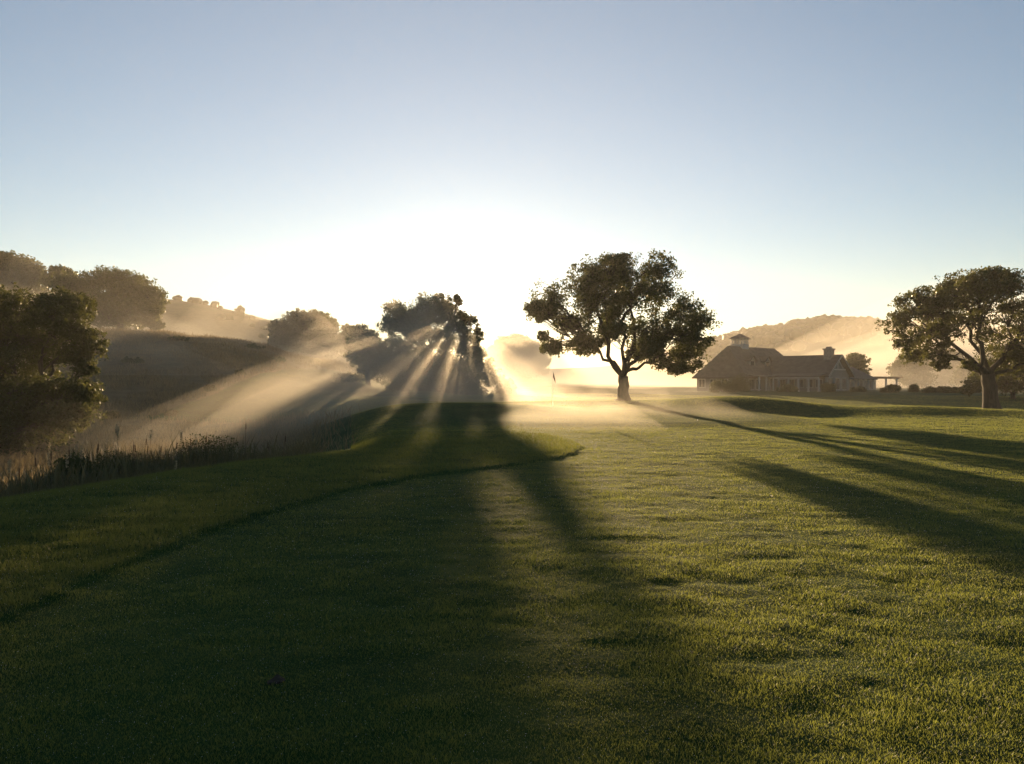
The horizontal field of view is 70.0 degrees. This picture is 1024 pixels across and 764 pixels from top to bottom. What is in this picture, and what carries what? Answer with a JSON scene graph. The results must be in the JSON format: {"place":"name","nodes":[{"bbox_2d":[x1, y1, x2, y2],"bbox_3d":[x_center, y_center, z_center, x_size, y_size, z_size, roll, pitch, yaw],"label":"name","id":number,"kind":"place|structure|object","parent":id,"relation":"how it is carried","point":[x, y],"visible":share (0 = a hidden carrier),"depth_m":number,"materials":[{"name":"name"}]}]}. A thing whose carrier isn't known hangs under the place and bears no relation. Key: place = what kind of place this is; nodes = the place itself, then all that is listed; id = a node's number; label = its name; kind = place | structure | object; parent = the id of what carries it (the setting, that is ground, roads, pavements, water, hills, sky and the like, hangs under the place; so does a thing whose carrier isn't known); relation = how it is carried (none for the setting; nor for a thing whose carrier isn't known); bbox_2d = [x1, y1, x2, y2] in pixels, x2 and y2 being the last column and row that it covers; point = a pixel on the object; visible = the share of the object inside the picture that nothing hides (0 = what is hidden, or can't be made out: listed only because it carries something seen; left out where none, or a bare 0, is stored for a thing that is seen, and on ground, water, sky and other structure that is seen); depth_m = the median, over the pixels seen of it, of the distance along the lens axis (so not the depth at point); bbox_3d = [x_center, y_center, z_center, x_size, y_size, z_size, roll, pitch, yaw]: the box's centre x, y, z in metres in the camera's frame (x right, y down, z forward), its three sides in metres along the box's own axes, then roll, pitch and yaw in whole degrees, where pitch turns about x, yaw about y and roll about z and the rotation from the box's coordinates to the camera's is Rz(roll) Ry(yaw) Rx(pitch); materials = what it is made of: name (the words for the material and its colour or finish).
{"place":"outdoors","nodes":[
{"label":"outdoors","id":0,"kind":"place"},
{"bbox_2d":[0,430,579,614],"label":"rough grass","id":1,"kind":"structure","parent":0,"point":[136,480],"depth_m":10.79,"materials":[{"name":"green plant"}]},
{"bbox_2d":[0,292,1023,763],"bbox_3d":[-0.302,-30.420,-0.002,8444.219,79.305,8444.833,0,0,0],"label":"ground","id":2,"kind":"structure","parent":0,"point":[202,320],"depth_m":6.26,"materials":[{"name":"green plant"}]},
{"bbox_2d":[0,250,54,301],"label":"oak tree","id":3,"kind":"object","parent":2,"relation":"on","point":[23,271],"visible":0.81,"depth_m":129.45,"materials":[{"name":"green plant"}]},
{"bbox_2d":[0,282,109,457],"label":"oak tree","id":4,"kind":"object","parent":2,"relation":"on","point":[29,417],"visible":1,"depth_m":39.29,"materials":[{"name":"green plant"}]},
{"bbox_2d":[38,264,81,292],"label":"oak tree","id":5,"kind":"object","parent":2,"relation":"on","point":[52,269],"visible":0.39,"depth_m":126.60,"materials":[{"name":"green plant"}]},
{"bbox_2d":[0,452,125,496],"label":"reed clump","id":6,"kind":"object","parent":2,"relation":"on","point":[25,484],"visible":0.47,"depth_m":13.27,"materials":[{"name":"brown plant"}]},
{"bbox_2d":[3,446,130,491],"bbox_3d":[-8.920,2.144,14.452,3.378,1.769,2.425,0,0,0],"label":"reed clump","id":7,"kind":"object","parent":2,"relation":"on","point":[79,470],"visible":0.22,"depth_m":14.35,"materials":[{"name":"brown plant"}]},
{"bbox_2d":[42,452,103,480],"bbox_3d":[-9.119,2.100,15.155,1.258,1.316,1.107,0,0,0],"label":"marsh shrub","id":8,"kind":"object","parent":2,"relation":"on","point":[82,462],"visible":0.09,"depth_m":15.10,"materials":[{"name":"green plant"}]},
{"bbox_2d":[30,424,177,481],"bbox_3d":[-9.842,2.397,17.253,3.914,2.809,3.642,0,0,30],"label":"reed clump","id":9,"kind":"object","parent":2,"relation":"on","point":[97,450],"visible":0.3,"depth_m":17.33,"materials":[{"name":"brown plant"}]},
{"bbox_2d":[43,265,170,330],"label":"oak tree","id":10,"kind":"object","parent":2,"relation":"on","point":[124,299],"visible":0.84,"depth_m":115.60,"materials":[{"name":"green plant"}]},
{"bbox_2d":[101,410,121,418],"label":"scrub bush","id":11,"kind":"object","parent":2,"relation":"on","point":[113,414],"visible":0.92,"depth_m":59.77,"materials":[{"name":"green plant"}]},
{"bbox_2d":[91,450,143,475],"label":"marsh shrub","id":12,"kind":"object","parent":2,"relation":"on","point":[115,457],"visible":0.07,"depth_m":17.02,"materials":[{"name":"green plant"}]},
{"bbox_2d":[120,356,143,363],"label":"scrub bush","id":13,"kind":"object","parent":2,"relation":"on","point":[126,359],"visible":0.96,"depth_m":83.58,"materials":[{"name":"green plant"}]},
{"bbox_2d":[85,441,210,478],"bbox_3d":[-8.774,2.328,16.481,3.466,2.036,2.489,0,0,0],"label":"reed clump","id":14,"kind":"object","parent":2,"relation":"on","point":[135,462],"visible":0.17,"depth_m":16.26,"materials":[{"name":"green plant"}]},
{"bbox_2d":[130,435,165,465],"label":"reed clump","id":15,"kind":"object","parent":2,"relation":"on","point":[151,452],"visible":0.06,"depth_m":17.44,"materials":[{"name":"brown plant"}]},
{"bbox_2d":[37,286,266,337],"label":"scattered woods","id":16,"kind":"object","parent":2,"relation":"on","point":[221,316],"visible":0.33,"depth_m":376.66,"materials":[{"name":"plant"}]},
{"bbox_2d":[0,435,330,499],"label":"creek sedge","id":17,"kind":"object","parent":2,"relation":"on","point":[304,451],"visible":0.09,"depth_m":15.13,"materials":[{"name":"green plant"}]},
{"bbox_2d":[164,409,178,415],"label":"scrub bush","id":18,"kind":"object","parent":2,"relation":"on","point":[172,412],"visible":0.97,"depth_m":61.76,"materials":[{"name":"green plant"}]},
{"bbox_2d":[166,335,189,341],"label":"scrub bush","id":19,"kind":"object","parent":2,"relation":"on","point":[178,338],"visible":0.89,"depth_m":103.65,"materials":[{"name":"green plant"}]},
{"bbox_2d":[0,326,393,488],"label":"meadow grass","id":20,"kind":"structure","parent":2,"relation":"on","point":[177,430],"depth_m":60.29,"materials":[{"name":"plant"}]},
{"bbox_2d":[144,459,255,472],"bbox_3d":[-7.254,2.077,15.644,3.086,0.959,2.097,0,0,0],"label":"reed clump","id":21,"kind":"object","parent":2,"relation":"on","point":[177,467],"visible":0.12,"depth_m":15.13,"materials":[{"name":"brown plant"}]},
{"bbox_2d":[172,433,239,460],"bbox_3d":[-8.149,2.368,19.575,1.782,2.039,1.739,0,0,43],"label":"marsh shrub","id":22,"kind":"object","parent":2,"relation":"on","point":[218,438],"visible":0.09,"depth_m":19.38,"materials":[{"name":"green plant"}]},
{"bbox_2d":[203,384,216,391],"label":"scrub bush","id":23,"kind":"object","parent":2,"relation":"on","point":[208,387],"visible":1,"depth_m":73.75,"materials":[{"name":"green plant"}]},
{"bbox_2d":[149,424,277,468],"bbox_3d":[-8.117,2.285,18.421,4.315,2.605,3.234,0,0,0],"label":"reed clump","id":24,"kind":"object","parent":2,"relation":"on","point":[231,453],"visible":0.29,"depth_m":18.07,"materials":[{"name":"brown plant"}]},
{"bbox_2d":[232,308,244,316],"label":"tree","id":25,"kind":"object","parent":2,"relation":"on","point":[237,311],"visible":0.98,"depth_m":370.09,"materials":[{"name":"green plant"}]},
{"bbox_2d":[235,369,246,375],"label":"scrub bush","id":26,"kind":"object","parent":2,"relation":"on","point":[240,371],"visible":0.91,"depth_m":83.73,"materials":[{"name":"green plant"}]},
{"bbox_2d":[247,343,265,348],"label":"scrub bush","id":27,"kind":"object","parent":2,"relation":"on","point":[253,345],"visible":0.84,"depth_m":111.61,"materials":[{"name":"green plant"}]},
{"bbox_2d":[225,434,294,460],"bbox_3d":[-7.391,2.321,19.129,3.308,2.016,2.247,0,0,-16],"label":"reed clump","id":28,"kind":"object","parent":2,"relation":"on","point":[265,454],"visible":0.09,"depth_m":18.78,"materials":[{"name":"plant"}]},
{"bbox_2d":[267,674,284,684],"bbox_3d":[-1.375,1.736,4.260,0.102,0.043,0.058,0,0,-15],"label":"turf divot","id":29,"kind":"object","parent":2,"relation":"on","point":[277,679],"visible":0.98,"depth_m":4.25,"materials":[{"name":"soil"}]},
{"bbox_2d":[273,356,285,362],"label":"scrub bush","id":30,"kind":"object","parent":2,"relation":"on","point":[283,359],"visible":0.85,"depth_m":97.58,"materials":[{"name":"green plant"}]},
{"bbox_2d":[266,307,345,358],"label":"oak tree","id":31,"kind":"object","parent":2,"relation":"on","point":[312,332],"visible":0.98,"depth_m":147.16,"materials":[{"name":"green plant"}]},
{"bbox_2d":[331,372,356,382],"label":"bush","id":32,"kind":"object","parent":2,"relation":"on","point":[343,377],"visible":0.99,"depth_m":87.58,"materials":[{"name":"green plant"}]},
{"bbox_2d":[339,323,351,361],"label":"oak tree","id":33,"kind":"object","parent":2,"relation":"on","point":[345,327],"visible":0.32,"depth_m":159.29,"materials":[{"name":"green plant"}]},
{"bbox_2d":[354,374,370,382],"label":"scrub bush","id":34,"kind":"object","parent":2,"relation":"on","point":[361,379],"visible":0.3,"depth_m":91.55,"materials":[{"name":"green plant"}]},
{"bbox_2d":[343,323,395,385],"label":"oak tree","id":35,"kind":"object","parent":2,"relation":"on","point":[368,351],"visible":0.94,"depth_m":88.79,"materials":[{"name":"green plant"}]},
{"bbox_2d":[385,377,421,391],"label":"bush","id":36,"kind":"object","parent":2,"relation":"on","point":[402,384],"visible":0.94,"depth_m":87.17,"materials":[{"name":"green plant"}]},
{"bbox_2d":[415,374,458,393],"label":"bush","id":37,"kind":"object","parent":2,"relation":"on","point":[434,384],"visible":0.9,"depth_m":87.29,"materials":[{"name":"green plant"}]},
{"bbox_2d":[373,290,516,390],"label":"oak tree","id":38,"kind":"object","parent":2,"relation":"on","point":[412,326],"visible":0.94,"depth_m":89.23,"materials":[{"name":"green plant"}]},
{"bbox_2d":[452,378,488,394],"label":"bush","id":39,"kind":"object","parent":2,"relation":"on","point":[473,386],"visible":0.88,"depth_m":87.08,"materials":[{"name":"green plant"}]},
{"bbox_2d":[490,384,516,394],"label":"bush","id":40,"kind":"object","parent":2,"relation":"on","point":[500,389],"visible":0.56,"depth_m":87.29,"materials":[{"name":"green plant"}]},
{"bbox_2d":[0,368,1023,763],"bbox_3d":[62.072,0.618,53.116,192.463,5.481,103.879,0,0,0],"label":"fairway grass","id":41,"kind":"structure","parent":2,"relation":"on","point":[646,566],"depth_m":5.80,"materials":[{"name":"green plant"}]},
{"bbox_2d":[484,333,551,378],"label":"oak tree","id":42,"kind":"object","parent":2,"relation":"on","point":[515,355],"visible":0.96,"depth_m":294.80,"materials":[{"name":"green plant"}]},
{"bbox_2d":[523,248,722,400],"bbox_3d":[7.350,-3.674,50.032,13.397,10.472,10.420,0,0,0],"label":"oak tree","id":43,"kind":"object","parent":2,"relation":"on","point":[615,279],"visible":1,"depth_m":48.86,"materials":[{"name":"green plant"}]},
{"bbox_2d":[709,378,737,392],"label":"shrub","id":44,"kind":"object","parent":2,"relation":"on","point":[725,386],"visible":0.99,"depth_m":119.22,"materials":[{"name":"green plant"}]},
{"bbox_2d":[728,373,753,391],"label":"shrub","id":45,"kind":"object","parent":2,"relation":"on","point":[741,385],"visible":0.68,"depth_m":127.36,"materials":[{"name":"green plant"}]},
{"bbox_2d":[692,334,877,391],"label":"clubhouse","id":46,"kind":"structure","parent":2,"relation":"on","point":[767,369],"depth_m":140.44},
{"bbox_2d":[699,379,704,387],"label":"window","id":47,"kind":"structure","parent":46,"relation":"in","point":[701,381],"depth_m":143.11,"materials":[{"name":"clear glass"}]},
{"bbox_2d":[749,379,753,389],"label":"window","id":48,"kind":"structure","parent":46,"relation":"in","point":[752,386],"depth_m":137.62,"materials":[{"name":"grey glass"}]},
{"bbox_2d":[756,379,760,389],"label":"window","id":49,"kind":"structure","parent":46,"relation":"in","point":[756,379],"depth_m":138.87,"materials":[{"name":"grey glass"}]},
{"bbox_2d":[780,379,785,385],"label":"window","id":50,"kind":"structure","parent":46,"relation":"in","point":[782,381],"depth_m":140.87,"materials":[{"name":"grey glass"}]},
{"bbox_2d":[789,379,794,385],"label":"window","id":51,"kind":"structure","parent":46,"relation":"in","point":[791,381],"depth_m":139.43,"materials":[{"name":"grey glass"}]},
{"bbox_2d":[799,379,803,387],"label":"window","id":52,"kind":"structure","parent":46,"relation":"in","point":[801,381],"depth_m":138.09,"materials":[{"name":"grey glass"}]},
{"bbox_2d":[806,379,812,387],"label":"window","id":53,"kind":"structure","parent":46,"relation":"in","point":[810,380],"depth_m":136.82,"materials":[{"name":"grey glass"}]},
{"bbox_2d":[816,379,822,387],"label":"window","id":54,"kind":"structure","parent":46,"relation":"in","point":[821,380],"depth_m":135.82,"materials":[{"name":"grey glass"}]},
{"bbox_2d":[835,378,839,389],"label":"window","id":55,"kind":"structure","parent":46,"relation":"in","point":[837,380],"depth_m":138.06,"materials":[{"name":"grey glass"}]},
{"bbox_2d":[842,378,845,389],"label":"window","id":56,"kind":"structure","parent":46,"relation":"in","point":[843,379],"depth_m":139.96,"materials":[{"name":"grey glass"}]},
{"bbox_2d":[776,384,798,391],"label":"shrub","id":57,"kind":"object","parent":2,"relation":"on","point":[787,388],"visible":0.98,"depth_m":125.60,"materials":[{"name":"green plant"}]},
{"bbox_2d":[633,314,1014,363],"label":"hillside forest","id":58,"kind":"object","parent":2,"relation":"on","point":[782,336],"visible":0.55,"depth_m":531.64,"materials":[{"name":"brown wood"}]},
{"bbox_2d":[820,382,836,391],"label":"shrub","id":59,"kind":"object","parent":2,"relation":"on","point":[828,387],"visible":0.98,"depth_m":129.35,"materials":[{"name":"green plant"}]},
{"bbox_2d":[850,385,866,391],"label":"shrub","id":60,"kind":"object","parent":2,"relation":"on","point":[859,388],"visible":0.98,"depth_m":131.46,"materials":[{"name":"green plant"}]},
{"bbox_2d":[845,352,872,374],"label":"tree","id":61,"kind":"object","parent":2,"relation":"on","point":[858,361],"visible":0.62,"depth_m":170.85,"materials":[{"name":"green plant"}]},
{"bbox_2d":[873,376,902,389],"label":"pergola","id":62,"kind":"object","parent":2,"relation":"on","point":[885,378],"visible":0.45,"depth_m":158.10,"materials":[{"name":"wood"}]},
{"bbox_2d":[879,384,901,392],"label":"shrub","id":63,"kind":"object","parent":2,"relation":"on","point":[890,388],"visible":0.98,"depth_m":125.35,"materials":[{"name":"green plant"}]},
{"bbox_2d":[886,353,939,387],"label":"tree","id":64,"kind":"object","parent":2,"relation":"on","point":[910,373],"visible":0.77,"depth_m":246.99,"materials":[{"name":"green plant"}]},
{"bbox_2d":[908,383,919,391],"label":"shrub","id":65,"kind":"object","parent":2,"relation":"on","point":[913,388],"visible":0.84,"depth_m":125.59,"materials":[{"name":"green plant"}]},
{"bbox_2d":[920,386,939,392],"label":"hedge shrub","id":66,"kind":"object","parent":2,"relation":"on","point":[928,389],"visible":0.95,"depth_m":121.53,"materials":[{"name":"green plant"}]},
{"bbox_2d":[935,386,954,392],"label":"hedge shrub","id":67,"kind":"object","parent":2,"relation":"on","point":[947,389],"visible":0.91,"depth_m":121.33,"materials":[{"name":"green plant"}]},
{"bbox_2d":[926,347,965,386],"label":"tree","id":68,"kind":"object","parent":2,"relation":"on","point":[944,376],"visible":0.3,"depth_m":266.20,"materials":[{"name":"green plant"}]},
{"bbox_2d":[874,265,1023,409],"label":"oak tree","id":69,"kind":"object","parent":2,"relation":"on","point":[965,296],"visible":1,"depth_m":59.39,"materials":[{"name":"green plant"}]},
{"bbox_2d":[948,358,987,387],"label":"tree","id":70,"kind":"object","parent":2,"relation":"on","point":[959,373],"visible":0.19,"depth_m":239.91,"materials":[{"name":"green plant"}]},
{"bbox_2d":[955,365,1023,398],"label":"tree","id":71,"kind":"object","parent":2,"relation":"on","point":[1011,385],"visible":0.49,"depth_m":94.29,"materials":[{"name":"green plant"}]},
{"bbox_2d":[0,0,1023,368],"label":"sky","id":72,"kind":"structure","parent":0,"point":[344,159],"materials":[{"name":"blue"}]}
]}

